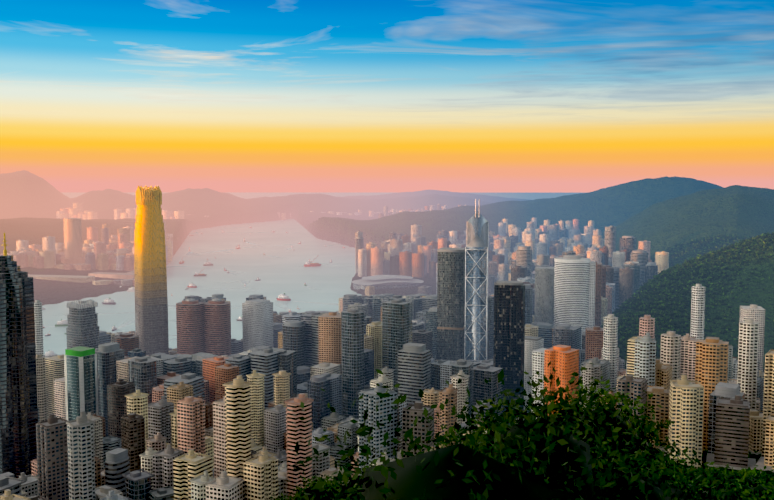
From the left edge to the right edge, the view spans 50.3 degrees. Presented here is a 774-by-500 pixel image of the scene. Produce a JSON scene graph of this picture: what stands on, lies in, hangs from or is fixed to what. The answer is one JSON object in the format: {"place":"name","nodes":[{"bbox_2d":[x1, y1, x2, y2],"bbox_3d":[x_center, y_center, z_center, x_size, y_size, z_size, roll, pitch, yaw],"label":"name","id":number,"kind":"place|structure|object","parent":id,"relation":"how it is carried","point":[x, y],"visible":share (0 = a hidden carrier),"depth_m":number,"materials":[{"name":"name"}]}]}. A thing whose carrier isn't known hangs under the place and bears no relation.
{"place":"outdoors","nodes":[
{"label":"outdoors","id":0,"kind":"place"},
{"bbox_2d":[42,192,579,356],"bbox_3d":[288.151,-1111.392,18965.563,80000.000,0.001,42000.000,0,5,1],"label":"harbour water","id":1,"kind":"structure","parent":0,"point":[282,272],"depth_m":3770.05,"materials":[{"name":"grey liquid"}]},
{"bbox_2d":[42,226,344,355],"bbox_3d":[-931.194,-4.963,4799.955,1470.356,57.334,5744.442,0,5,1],"label":"boats","id":2,"kind":"object","parent":1,"relation":"on","point":[281,297],"visible":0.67,"depth_m":2868.30,"materials":[{"name":"paint"}]},
{"bbox_2d":[0,170,773,494],"bbox_3d":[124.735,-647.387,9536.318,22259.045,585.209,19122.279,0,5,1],"label":"mountainous terrain","id":3,"kind":"structure","parent":0,"point":[660,214],"depth_m":5227.93,"materials":[{"name":"green plant"}]},
{"bbox_2d":[0,186,773,499],"bbox_3d":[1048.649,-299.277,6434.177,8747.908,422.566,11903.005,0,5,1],"label":"city buildings","id":4,"kind":"structure","parent":3,"relation":"on","point":[208,408],"depth_m":1050.29,"materials":[{"name":"grey concrete"}]},
{"bbox_2d":[524,232,773,499],"bbox_3d":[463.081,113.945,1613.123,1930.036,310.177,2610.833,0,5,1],"label":"hillside woods","id":5,"kind":"object","parent":3,"relation":"on","point":[754,484],"depth_m":1737.90,"materials":[{"name":"green plant"}]},
{"bbox_2d":[0,0,773,192],"label":"sky","id":6,"kind":"structure","parent":0,"point":[461,96],"materials":[{"name":"blue"}]},
{"bbox_2d":[270,361,744,499],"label":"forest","id":7,"kind":"object","parent":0,"point":[557,453],"depth_m":39.90,"materials":[{"name":"green plant"}]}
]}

